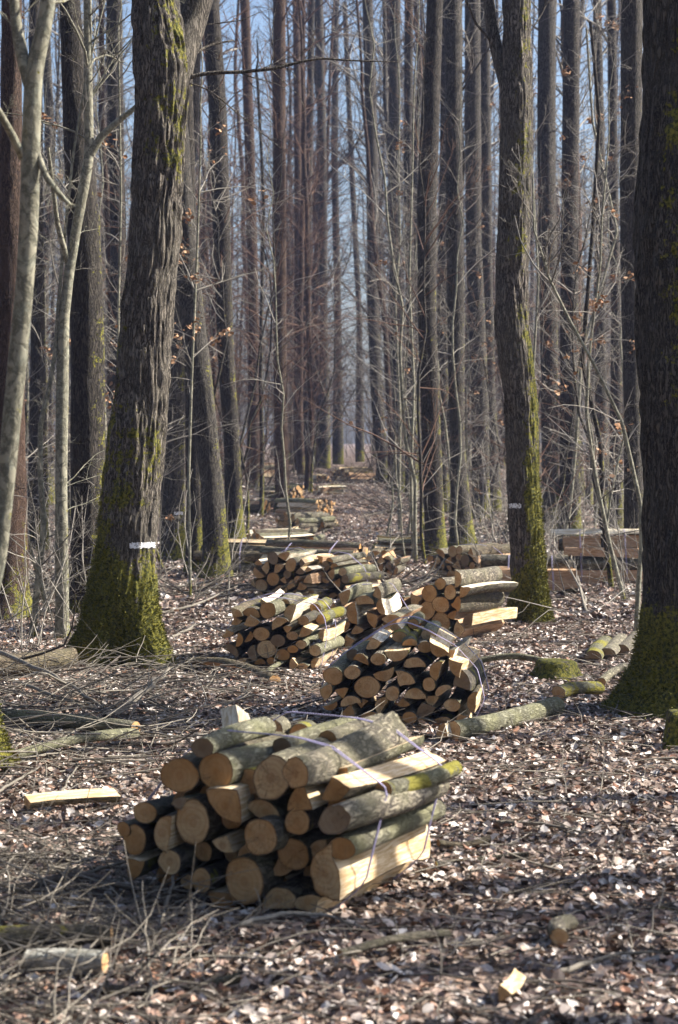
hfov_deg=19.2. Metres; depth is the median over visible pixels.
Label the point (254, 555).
firewood bundle
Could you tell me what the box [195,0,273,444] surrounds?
forest tree
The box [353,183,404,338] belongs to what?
understory sapling
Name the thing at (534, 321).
forest tree
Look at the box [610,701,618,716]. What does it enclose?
fallen branch
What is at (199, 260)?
forest tree
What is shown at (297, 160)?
forest tree
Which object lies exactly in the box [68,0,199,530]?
sapling
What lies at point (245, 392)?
understory sapling
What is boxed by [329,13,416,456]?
forest tree
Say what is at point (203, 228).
forest tree
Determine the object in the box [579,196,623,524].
understory sapling
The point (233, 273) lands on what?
forest tree
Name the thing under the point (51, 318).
understory sapling
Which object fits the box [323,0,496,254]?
forest tree
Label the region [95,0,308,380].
forest tree
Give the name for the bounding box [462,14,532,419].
forest tree
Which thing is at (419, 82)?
forest tree
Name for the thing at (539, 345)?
understory sapling
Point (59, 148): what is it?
forest tree
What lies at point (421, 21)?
forest tree
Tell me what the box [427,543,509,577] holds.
firewood bundle
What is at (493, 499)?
fallen branch
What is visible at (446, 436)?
understory sapling
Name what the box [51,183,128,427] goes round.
understory sapling
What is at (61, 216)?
forest tree
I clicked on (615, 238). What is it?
sapling
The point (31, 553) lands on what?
sapling
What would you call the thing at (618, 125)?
forest tree
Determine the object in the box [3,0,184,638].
young beech
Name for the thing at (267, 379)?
understory sapling
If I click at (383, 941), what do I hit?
stick
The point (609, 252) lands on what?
understory sapling
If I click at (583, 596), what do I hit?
fallen branch
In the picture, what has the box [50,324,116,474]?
understory sapling
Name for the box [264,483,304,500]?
firewood bundle
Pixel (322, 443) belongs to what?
forest tree
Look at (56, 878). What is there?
fallen branch
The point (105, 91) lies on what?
forest tree
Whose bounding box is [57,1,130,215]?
forest tree
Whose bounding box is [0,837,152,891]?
fallen branch
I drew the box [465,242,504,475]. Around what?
understory sapling
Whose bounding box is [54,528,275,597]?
brush heap
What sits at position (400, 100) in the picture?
forest tree
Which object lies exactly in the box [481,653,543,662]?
fallen log
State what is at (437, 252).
understory sapling
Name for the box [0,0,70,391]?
forest tree
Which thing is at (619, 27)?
forest tree
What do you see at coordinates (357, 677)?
firewood bundle
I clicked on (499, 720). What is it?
fallen log
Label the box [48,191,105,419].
understory sapling
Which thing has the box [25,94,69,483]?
understory sapling
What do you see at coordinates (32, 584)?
brush heap
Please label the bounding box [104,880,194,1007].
fallen branch
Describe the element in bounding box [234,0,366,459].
forest tree
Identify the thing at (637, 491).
sapling
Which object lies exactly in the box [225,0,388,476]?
forest tree
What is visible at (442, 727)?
split billet
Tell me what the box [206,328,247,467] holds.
understory sapling
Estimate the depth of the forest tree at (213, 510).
28.48 m
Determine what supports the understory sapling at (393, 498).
on the ground
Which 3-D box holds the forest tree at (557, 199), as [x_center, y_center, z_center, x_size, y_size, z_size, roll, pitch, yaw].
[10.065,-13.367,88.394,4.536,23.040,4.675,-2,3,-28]
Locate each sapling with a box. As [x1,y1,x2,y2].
[0,0,107,493]
[0,0,111,528]
[0,39,69,611]
[7,0,131,637]
[25,89,109,484]
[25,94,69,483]
[25,168,64,446]
[25,170,105,467]
[25,171,106,470]
[25,182,106,474]
[25,207,69,462]
[25,335,69,508]
[25,339,70,495]
[27,0,134,492]
[28,109,64,433]
[29,63,69,471]
[32,85,225,447]
[44,161,225,567]
[47,157,215,466]
[47,225,116,526]
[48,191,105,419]
[49,159,128,446]
[49,211,128,422]
[49,247,107,432]
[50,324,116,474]
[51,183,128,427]
[55,132,131,417]
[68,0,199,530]
[96,155,130,410]
[108,191,210,511]
[117,44,271,595]
[185,65,263,484]
[185,117,284,479]
[195,157,250,451]
[196,198,281,489]
[199,248,277,496]
[202,255,272,449]
[204,44,344,533]
[205,153,343,484]
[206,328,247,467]
[210,247,294,491]
[221,77,344,539]
[221,312,272,429]
[231,39,295,515]
[233,196,313,451]
[242,254,299,450]
[264,174,338,466]
[279,0,497,564]
[292,240,371,493]
[313,0,486,561]
[329,117,438,556]
[346,185,421,466]
[351,84,485,535]
[351,261,402,427]
[353,150,443,510]
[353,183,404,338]
[355,162,451,535]
[356,0,449,558]
[359,42,501,525]
[362,132,497,395]
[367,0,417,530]
[373,200,503,533]
[374,31,501,545]
[377,117,449,458]
[377,211,498,535]
[398,214,502,489]
[403,130,504,485]
[437,97,534,457]
[437,153,540,520]
[437,325,505,531]
[442,298,560,541]
[448,140,605,491]
[464,105,558,471]
[464,229,504,450]
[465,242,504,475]
[466,77,583,430]
[468,98,558,510]
[468,202,592,488]
[474,157,619,535]
[476,50,579,492]
[486,115,641,581]
[492,165,581,423]
[500,140,642,630]
[528,255,595,488]
[529,41,608,436]
[529,163,608,455]
[529,235,559,449]
[530,151,622,525]
[530,188,622,492]
[531,219,582,475]
[532,11,623,528]
[532,29,619,554]
[539,9,623,493]
[540,283,609,498]
[541,0,638,586]
[541,35,642,599]
[542,260,637,523]
[546,0,623,492]
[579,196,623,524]
[580,180,623,511]
[581,184,622,411]
[584,244,619,465]
[593,133,623,435]
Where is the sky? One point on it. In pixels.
(558, 19)
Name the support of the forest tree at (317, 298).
on the ground
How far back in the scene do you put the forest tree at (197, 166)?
84.40 m
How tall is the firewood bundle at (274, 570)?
0.680 m
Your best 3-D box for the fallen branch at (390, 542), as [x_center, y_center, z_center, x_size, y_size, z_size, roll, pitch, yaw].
[1.766,0.094,32.781,3.643,3.415,9.145,0,2,0]
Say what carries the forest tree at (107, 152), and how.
on the ground
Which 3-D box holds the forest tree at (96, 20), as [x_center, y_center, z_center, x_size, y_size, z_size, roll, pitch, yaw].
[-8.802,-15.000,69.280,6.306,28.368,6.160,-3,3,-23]
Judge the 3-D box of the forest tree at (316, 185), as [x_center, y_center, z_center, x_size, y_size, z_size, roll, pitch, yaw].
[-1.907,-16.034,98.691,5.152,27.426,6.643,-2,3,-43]
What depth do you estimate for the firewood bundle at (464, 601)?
20.22 m
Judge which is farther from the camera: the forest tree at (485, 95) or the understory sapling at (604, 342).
the forest tree at (485, 95)
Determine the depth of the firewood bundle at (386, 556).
28.44 m
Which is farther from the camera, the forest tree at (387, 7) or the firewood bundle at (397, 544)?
the forest tree at (387, 7)
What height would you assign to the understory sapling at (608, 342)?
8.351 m
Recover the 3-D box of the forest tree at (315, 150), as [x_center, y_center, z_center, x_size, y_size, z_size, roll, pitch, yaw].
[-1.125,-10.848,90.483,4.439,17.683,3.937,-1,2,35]
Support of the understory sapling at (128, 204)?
on the ground
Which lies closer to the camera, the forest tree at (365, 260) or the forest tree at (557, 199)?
the forest tree at (557, 199)
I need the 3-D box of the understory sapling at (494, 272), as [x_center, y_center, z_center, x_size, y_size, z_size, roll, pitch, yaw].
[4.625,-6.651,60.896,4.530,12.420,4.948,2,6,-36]
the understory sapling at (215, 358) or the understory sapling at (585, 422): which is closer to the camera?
the understory sapling at (215, 358)
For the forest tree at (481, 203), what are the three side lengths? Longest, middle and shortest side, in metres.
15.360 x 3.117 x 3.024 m
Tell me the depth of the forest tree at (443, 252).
50.08 m
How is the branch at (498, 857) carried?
on the ground
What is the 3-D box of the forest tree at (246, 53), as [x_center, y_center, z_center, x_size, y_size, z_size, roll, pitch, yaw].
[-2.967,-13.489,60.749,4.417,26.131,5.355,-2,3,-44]
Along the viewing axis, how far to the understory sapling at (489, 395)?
44.40 m
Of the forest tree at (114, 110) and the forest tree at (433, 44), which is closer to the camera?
the forest tree at (433, 44)
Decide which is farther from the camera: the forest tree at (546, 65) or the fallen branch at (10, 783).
the forest tree at (546, 65)
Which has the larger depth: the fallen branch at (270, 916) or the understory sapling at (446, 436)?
the understory sapling at (446, 436)
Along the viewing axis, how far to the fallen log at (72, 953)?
7.37 m
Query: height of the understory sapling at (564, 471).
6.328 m
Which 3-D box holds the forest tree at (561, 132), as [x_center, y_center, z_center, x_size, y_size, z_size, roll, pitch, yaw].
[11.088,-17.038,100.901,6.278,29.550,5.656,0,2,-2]
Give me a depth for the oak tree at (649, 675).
14.25 m
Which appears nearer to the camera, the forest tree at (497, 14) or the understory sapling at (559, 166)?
the understory sapling at (559, 166)
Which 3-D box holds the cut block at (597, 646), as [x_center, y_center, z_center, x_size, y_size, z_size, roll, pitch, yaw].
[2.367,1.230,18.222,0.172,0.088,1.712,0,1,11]
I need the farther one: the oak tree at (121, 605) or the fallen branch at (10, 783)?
the oak tree at (121, 605)
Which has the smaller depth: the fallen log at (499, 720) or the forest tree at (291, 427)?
the fallen log at (499, 720)
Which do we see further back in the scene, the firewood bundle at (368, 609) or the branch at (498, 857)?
the firewood bundle at (368, 609)
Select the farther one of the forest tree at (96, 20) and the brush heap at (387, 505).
the forest tree at (96, 20)
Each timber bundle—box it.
[481,554,578,595]
[551,529,642,584]
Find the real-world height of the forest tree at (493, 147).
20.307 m
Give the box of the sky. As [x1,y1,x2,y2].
[0,0,620,443]
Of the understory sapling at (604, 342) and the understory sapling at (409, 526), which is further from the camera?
the understory sapling at (409, 526)
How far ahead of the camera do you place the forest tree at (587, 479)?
53.17 m
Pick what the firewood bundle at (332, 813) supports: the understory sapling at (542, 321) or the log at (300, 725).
the log at (300, 725)
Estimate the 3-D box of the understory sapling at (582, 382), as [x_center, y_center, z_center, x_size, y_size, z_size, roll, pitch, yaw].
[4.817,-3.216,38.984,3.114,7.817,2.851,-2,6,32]
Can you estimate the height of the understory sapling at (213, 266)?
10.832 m
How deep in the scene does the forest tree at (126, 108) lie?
80.97 m
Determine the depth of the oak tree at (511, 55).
21.50 m
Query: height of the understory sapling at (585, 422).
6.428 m
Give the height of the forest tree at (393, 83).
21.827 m
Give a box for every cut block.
[584,636,611,658]
[601,633,627,655]
[617,631,636,653]
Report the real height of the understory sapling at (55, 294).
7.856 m
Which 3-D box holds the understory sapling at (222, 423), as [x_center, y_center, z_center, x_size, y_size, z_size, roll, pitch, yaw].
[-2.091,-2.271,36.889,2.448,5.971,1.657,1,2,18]
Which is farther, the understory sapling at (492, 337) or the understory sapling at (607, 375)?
the understory sapling at (607, 375)
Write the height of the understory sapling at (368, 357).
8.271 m
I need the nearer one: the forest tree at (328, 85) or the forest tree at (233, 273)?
the forest tree at (233, 273)
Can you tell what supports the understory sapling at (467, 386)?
on the ground
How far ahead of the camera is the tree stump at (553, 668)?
16.55 m
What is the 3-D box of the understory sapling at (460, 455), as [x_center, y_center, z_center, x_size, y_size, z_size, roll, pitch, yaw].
[1.952,-3.963,35.979,2.493,9.528,2.114,1,2,22]
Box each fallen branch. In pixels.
[0,576,122,718]
[0,759,43,791]
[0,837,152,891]
[14,851,188,897]
[21,670,158,717]
[44,655,170,711]
[47,733,91,790]
[99,871,164,943]
[102,661,180,717]
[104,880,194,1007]
[122,729,193,745]
[123,849,174,930]
[161,541,253,612]
[171,614,224,637]
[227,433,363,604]
[238,889,368,930]
[361,702,375,710]
[364,442,556,547]
[396,364,623,543]
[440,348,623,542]
[452,572,642,637]
[496,812,588,834]
[523,956,622,990]
[546,529,587,610]
[559,917,677,973]
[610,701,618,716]
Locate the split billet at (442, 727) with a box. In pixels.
[436,717,466,738]
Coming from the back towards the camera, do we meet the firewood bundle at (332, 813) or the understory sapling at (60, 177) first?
the understory sapling at (60, 177)
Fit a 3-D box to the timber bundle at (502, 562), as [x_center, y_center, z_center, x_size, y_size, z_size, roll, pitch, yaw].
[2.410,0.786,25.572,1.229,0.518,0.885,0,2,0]
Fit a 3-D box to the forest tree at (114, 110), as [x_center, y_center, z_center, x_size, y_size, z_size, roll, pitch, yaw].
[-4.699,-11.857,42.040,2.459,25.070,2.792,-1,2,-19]
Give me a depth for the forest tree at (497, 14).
76.00 m
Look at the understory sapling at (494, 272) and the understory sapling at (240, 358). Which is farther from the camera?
the understory sapling at (494, 272)
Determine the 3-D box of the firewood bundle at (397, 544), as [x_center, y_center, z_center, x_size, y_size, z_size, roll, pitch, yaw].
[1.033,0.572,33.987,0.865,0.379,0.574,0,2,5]
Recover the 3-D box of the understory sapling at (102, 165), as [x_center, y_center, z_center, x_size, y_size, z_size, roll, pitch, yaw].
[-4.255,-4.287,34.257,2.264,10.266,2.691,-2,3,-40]
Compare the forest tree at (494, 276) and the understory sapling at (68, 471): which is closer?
the understory sapling at (68, 471)
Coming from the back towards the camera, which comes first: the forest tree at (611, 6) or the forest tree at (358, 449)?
the forest tree at (358, 449)
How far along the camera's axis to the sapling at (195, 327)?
25.02 m
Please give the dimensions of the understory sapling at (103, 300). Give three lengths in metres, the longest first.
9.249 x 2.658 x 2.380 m
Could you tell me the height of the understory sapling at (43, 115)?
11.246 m
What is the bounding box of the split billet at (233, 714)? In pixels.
[221,705,249,727]
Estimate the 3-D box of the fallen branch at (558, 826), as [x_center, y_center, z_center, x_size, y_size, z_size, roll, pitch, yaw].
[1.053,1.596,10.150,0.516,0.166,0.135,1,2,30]
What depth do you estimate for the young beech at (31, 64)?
9.06 m
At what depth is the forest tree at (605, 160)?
102.88 m
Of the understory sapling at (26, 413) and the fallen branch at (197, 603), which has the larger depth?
the understory sapling at (26, 413)
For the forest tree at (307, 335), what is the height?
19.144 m
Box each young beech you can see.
[0,0,80,587]
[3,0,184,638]
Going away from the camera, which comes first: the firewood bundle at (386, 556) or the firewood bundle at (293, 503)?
the firewood bundle at (386, 556)
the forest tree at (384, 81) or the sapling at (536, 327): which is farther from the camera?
the forest tree at (384, 81)
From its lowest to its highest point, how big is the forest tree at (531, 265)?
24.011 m
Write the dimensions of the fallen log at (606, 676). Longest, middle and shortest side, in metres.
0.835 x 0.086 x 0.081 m
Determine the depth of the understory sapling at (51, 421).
32.53 m
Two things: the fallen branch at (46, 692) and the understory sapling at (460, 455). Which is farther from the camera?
the understory sapling at (460, 455)
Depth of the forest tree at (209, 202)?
64.51 m
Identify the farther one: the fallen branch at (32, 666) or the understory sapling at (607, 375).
the understory sapling at (607, 375)
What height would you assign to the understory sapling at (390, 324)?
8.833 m
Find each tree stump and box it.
[529,658,582,681]
[662,709,677,751]
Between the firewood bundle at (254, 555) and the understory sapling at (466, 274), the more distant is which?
the understory sapling at (466, 274)
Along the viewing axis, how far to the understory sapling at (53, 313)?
47.52 m
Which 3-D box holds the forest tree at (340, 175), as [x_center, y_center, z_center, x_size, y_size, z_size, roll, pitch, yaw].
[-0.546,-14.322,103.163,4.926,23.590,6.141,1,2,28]
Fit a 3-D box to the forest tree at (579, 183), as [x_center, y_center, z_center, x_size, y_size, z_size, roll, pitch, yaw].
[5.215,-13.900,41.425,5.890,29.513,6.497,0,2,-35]
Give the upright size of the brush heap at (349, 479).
2.603 m
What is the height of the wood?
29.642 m
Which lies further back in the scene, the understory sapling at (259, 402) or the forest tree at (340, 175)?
the forest tree at (340, 175)
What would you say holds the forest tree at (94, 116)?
on the ground
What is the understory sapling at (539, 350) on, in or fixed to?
on the ground
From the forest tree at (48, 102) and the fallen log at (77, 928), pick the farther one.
the forest tree at (48, 102)
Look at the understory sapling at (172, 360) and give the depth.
27.60 m
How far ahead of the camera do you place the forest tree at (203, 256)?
68.74 m
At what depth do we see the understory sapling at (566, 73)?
36.34 m
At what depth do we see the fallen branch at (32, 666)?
15.62 m
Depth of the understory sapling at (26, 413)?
34.51 m
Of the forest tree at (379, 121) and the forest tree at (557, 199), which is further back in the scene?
the forest tree at (379, 121)
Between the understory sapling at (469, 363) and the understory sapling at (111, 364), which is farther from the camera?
the understory sapling at (469, 363)
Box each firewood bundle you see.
[117,711,462,912]
[193,538,273,572]
[222,589,346,669]
[243,500,274,512]
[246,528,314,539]
[251,547,333,598]
[256,539,370,577]
[264,463,274,477]
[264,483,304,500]
[274,498,334,515]
[275,511,335,530]
[292,526,324,539]
[307,552,383,599]
[319,612,488,725]
[330,467,375,479]
[330,578,422,646]
[366,547,410,576]
[375,534,421,555]
[400,566,517,638]
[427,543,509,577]
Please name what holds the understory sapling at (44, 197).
on the ground
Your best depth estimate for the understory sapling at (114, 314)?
36.43 m
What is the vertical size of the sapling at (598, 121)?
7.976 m
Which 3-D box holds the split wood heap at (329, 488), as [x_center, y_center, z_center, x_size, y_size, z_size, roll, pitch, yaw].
[-0.256,-0.646,58.621,0.869,0.286,0.684,-1,2,-23]
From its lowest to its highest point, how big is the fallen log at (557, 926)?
0.078 m
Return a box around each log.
[0,647,77,675]
[0,708,139,731]
[0,924,112,953]
[12,728,139,756]
[23,948,108,973]
[103,972,240,996]
[184,657,280,683]
[267,652,325,670]
[268,715,290,734]
[289,720,315,733]
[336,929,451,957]
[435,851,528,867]
[436,835,490,848]
[448,697,564,739]
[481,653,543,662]
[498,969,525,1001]
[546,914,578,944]
[552,681,604,697]
[598,663,627,684]
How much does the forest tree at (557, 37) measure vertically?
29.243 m
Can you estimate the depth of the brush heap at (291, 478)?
61.17 m
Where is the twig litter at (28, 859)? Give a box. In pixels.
[0,455,677,1023]
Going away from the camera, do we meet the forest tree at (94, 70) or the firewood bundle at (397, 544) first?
the firewood bundle at (397, 544)
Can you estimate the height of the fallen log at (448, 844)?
0.056 m
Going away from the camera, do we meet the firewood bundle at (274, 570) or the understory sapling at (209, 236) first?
the firewood bundle at (274, 570)
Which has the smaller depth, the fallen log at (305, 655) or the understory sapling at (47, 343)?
the fallen log at (305, 655)
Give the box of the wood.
[0,0,642,455]
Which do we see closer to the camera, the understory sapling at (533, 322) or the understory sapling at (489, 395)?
the understory sapling at (489, 395)
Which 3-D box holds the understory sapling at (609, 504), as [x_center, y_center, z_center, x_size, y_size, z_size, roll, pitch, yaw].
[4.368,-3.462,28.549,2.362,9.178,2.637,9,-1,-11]
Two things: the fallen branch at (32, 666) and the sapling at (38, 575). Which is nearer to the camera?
the fallen branch at (32, 666)
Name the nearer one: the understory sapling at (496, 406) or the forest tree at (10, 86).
the forest tree at (10, 86)
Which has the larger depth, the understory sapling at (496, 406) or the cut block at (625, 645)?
the understory sapling at (496, 406)
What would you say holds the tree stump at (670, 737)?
on the ground
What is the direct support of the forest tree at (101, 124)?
on the ground
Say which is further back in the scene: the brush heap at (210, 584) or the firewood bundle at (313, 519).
the firewood bundle at (313, 519)
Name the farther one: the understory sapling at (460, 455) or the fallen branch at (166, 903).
the understory sapling at (460, 455)
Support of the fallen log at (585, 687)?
on the ground
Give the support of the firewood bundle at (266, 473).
on the ground
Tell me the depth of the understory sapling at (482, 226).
41.00 m
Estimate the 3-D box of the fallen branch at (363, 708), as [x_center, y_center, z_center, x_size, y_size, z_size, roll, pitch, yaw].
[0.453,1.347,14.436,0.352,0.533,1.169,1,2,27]
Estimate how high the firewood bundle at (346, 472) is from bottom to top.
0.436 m
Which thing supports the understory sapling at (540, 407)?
on the ground
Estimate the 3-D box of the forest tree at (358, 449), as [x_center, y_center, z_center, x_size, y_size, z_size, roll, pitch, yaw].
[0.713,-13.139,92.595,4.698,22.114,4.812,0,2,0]
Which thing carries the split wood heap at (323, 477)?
on the ground
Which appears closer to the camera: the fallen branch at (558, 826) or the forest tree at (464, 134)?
the fallen branch at (558, 826)
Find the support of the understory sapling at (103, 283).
on the ground
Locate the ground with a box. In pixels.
[0,444,677,1023]
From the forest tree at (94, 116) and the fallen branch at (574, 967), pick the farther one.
the forest tree at (94, 116)
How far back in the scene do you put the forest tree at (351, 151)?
81.45 m
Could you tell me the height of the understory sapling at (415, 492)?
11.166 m
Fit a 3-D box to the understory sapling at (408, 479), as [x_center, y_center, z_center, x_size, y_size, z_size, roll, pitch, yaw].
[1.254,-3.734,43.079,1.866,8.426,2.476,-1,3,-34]
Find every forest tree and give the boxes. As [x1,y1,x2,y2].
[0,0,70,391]
[0,0,79,619]
[22,0,109,551]
[22,0,130,347]
[22,0,133,402]
[22,3,133,504]
[25,0,130,373]
[25,6,100,366]
[26,4,105,494]
[29,0,132,422]
[30,23,97,402]
[41,0,134,613]
[43,10,134,431]
[44,1,134,420]
[50,68,134,370]
[55,0,133,306]
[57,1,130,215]
[60,1,132,401]
[94,0,133,411]
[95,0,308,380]
[101,55,237,390]
[105,41,223,561]
[117,0,298,538]
[120,0,259,578]
[123,24,219,489]
[127,0,246,364]
[175,0,245,572]
[195,0,272,373]
[195,0,272,479]
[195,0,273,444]
[195,35,286,421]
[195,60,203,256]
[195,118,246,421]
[196,0,293,380]
[196,0,329,489]
[196,44,232,230]
[198,22,267,402]
[205,0,368,510]
[217,125,273,428]
[225,0,356,459]
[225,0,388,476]
[229,1,379,293]
[229,2,292,407]
[233,1,360,471]
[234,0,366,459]
[235,0,329,449]
[239,0,419,459]
[241,0,386,410]
[242,0,364,364]
[242,0,374,491]
[259,110,328,464]
[263,10,366,375]
[265,0,380,467]
[269,42,368,466]
[286,0,438,315]
[286,25,382,337]
[286,87,358,410]
[288,190,349,414]
[305,0,438,403]
[306,0,420,490]
[311,0,382,463]
[316,0,417,482]
[320,0,498,481]
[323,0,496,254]
[325,0,415,335]
[326,0,497,241]
[328,1,388,461]
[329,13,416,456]
[339,169,385,417]
[341,0,438,496]
[342,0,425,492]
[344,1,426,289]
[348,15,465,316]
[349,60,404,389]
[361,0,463,465]
[366,0,491,555]
[378,0,533,449]
[379,72,438,339]
[380,95,405,371]
[382,82,420,400]
[384,27,499,448]
[389,0,502,545]
[405,4,503,511]
[414,1,537,451]
[424,0,497,518]
[424,0,538,468]
[437,10,502,437]
[439,0,622,511]
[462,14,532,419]
[463,57,498,386]
[464,0,502,287]
[464,93,499,440]
[466,0,561,511]
[472,0,563,531]
[490,0,621,496]
[491,0,560,375]
[492,123,498,405]
[493,0,620,468]
[494,43,561,297]
[495,135,537,464]
[529,5,607,292]
[529,61,561,462]
[530,8,609,374]
[531,0,621,460]
[533,0,623,504]
[536,0,621,540]
[539,0,623,438]
[549,0,643,569]
[556,0,620,523]
[557,0,623,528]
[558,0,620,375]
[581,0,623,462]
[593,49,623,452]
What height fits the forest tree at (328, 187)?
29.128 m
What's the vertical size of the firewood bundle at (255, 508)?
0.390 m
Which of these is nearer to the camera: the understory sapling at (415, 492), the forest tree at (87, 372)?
the forest tree at (87, 372)
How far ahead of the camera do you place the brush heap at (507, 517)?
40.09 m
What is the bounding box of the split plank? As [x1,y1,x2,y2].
[24,788,120,808]
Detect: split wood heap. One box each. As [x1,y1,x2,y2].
[250,486,268,496]
[299,474,330,481]
[312,485,347,494]
[318,520,338,529]
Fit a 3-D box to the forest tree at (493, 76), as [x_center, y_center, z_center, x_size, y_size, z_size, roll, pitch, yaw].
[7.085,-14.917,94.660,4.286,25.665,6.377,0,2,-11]
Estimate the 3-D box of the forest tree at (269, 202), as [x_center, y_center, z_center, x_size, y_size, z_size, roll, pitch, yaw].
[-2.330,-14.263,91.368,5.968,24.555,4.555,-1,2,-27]
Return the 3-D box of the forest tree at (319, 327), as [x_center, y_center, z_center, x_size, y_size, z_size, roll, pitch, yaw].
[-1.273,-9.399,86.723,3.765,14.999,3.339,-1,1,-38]
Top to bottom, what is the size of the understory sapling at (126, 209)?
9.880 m
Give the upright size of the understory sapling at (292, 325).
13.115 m
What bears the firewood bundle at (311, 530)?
on the ground
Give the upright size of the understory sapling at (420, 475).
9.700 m
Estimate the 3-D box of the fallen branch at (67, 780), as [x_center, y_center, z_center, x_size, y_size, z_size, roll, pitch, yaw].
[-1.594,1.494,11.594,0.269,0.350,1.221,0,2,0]
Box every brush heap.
[28,544,90,603]
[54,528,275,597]
[223,443,376,490]
[289,435,422,485]
[319,456,502,514]
[368,550,445,591]
[423,469,623,539]
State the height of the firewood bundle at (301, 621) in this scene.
0.668 m
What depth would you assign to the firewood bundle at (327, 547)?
26.59 m
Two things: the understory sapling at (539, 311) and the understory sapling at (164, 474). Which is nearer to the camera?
the understory sapling at (164, 474)
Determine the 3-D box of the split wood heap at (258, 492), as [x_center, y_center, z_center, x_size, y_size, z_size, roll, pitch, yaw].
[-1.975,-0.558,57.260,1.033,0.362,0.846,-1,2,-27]
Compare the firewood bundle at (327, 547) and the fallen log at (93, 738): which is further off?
the firewood bundle at (327, 547)
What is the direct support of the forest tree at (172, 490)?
on the ground
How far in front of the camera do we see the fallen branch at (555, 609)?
20.45 m
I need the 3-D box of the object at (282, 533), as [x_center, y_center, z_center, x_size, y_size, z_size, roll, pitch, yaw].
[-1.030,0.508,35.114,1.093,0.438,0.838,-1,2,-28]
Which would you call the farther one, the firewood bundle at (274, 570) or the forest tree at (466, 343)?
the forest tree at (466, 343)
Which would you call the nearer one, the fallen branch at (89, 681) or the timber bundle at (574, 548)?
the fallen branch at (89, 681)
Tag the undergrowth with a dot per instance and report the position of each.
(160, 551)
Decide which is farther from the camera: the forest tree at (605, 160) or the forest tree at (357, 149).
the forest tree at (605, 160)
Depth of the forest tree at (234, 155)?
93.30 m
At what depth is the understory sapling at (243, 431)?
39.41 m
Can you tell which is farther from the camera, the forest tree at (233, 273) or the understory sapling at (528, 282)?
the forest tree at (233, 273)
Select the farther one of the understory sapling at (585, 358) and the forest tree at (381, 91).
the forest tree at (381, 91)
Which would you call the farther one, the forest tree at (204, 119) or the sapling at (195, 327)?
the forest tree at (204, 119)
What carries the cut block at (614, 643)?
on the ground
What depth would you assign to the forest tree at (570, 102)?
38.23 m
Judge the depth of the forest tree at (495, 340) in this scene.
89.47 m
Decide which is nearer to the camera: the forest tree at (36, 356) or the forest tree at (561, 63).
the forest tree at (36, 356)
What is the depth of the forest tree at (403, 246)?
106.26 m
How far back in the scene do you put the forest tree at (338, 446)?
86.42 m
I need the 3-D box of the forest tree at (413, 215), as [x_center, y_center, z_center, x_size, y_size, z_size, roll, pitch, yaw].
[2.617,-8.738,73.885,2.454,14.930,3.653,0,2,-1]
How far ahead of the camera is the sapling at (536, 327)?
30.72 m
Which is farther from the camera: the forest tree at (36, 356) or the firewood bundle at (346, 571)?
the forest tree at (36, 356)
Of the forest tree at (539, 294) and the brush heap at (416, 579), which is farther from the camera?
the forest tree at (539, 294)
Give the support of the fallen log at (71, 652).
on the ground
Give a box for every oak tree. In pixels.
[0,679,20,771]
[65,0,398,669]
[465,0,568,623]
[597,0,677,720]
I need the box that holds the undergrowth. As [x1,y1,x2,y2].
[0,203,643,995]
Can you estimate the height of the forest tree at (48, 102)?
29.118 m
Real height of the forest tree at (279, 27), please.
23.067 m
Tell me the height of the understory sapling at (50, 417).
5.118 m
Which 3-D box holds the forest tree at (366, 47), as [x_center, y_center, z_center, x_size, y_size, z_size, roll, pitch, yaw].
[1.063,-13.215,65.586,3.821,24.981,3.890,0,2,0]
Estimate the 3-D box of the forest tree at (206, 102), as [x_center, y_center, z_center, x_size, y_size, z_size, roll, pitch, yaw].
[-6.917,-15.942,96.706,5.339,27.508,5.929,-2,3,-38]
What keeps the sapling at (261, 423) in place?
on the ground
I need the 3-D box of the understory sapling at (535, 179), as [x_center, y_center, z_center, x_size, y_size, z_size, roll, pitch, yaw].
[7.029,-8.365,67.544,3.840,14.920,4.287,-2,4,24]
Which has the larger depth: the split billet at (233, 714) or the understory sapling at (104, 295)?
the understory sapling at (104, 295)
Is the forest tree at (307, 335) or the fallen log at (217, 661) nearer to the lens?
the fallen log at (217, 661)
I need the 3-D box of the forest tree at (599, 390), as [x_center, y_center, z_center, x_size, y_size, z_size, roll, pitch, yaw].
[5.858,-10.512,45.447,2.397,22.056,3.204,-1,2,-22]
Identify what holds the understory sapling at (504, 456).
on the ground
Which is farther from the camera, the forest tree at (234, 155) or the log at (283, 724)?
the forest tree at (234, 155)
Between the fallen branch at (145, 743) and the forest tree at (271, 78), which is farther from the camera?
the forest tree at (271, 78)
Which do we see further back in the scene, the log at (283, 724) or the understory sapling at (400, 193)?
the understory sapling at (400, 193)
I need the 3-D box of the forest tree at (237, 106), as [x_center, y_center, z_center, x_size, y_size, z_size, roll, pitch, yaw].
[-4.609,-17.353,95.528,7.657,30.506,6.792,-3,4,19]
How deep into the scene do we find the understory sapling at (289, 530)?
27.36 m
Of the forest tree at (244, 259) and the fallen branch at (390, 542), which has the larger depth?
the forest tree at (244, 259)
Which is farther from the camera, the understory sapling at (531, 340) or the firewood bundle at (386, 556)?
the understory sapling at (531, 340)
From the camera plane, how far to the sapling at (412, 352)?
32.97 m
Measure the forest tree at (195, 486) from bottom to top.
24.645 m
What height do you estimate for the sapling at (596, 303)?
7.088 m
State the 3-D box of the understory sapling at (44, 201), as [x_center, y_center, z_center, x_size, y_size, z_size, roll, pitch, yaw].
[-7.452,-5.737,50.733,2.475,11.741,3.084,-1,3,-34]

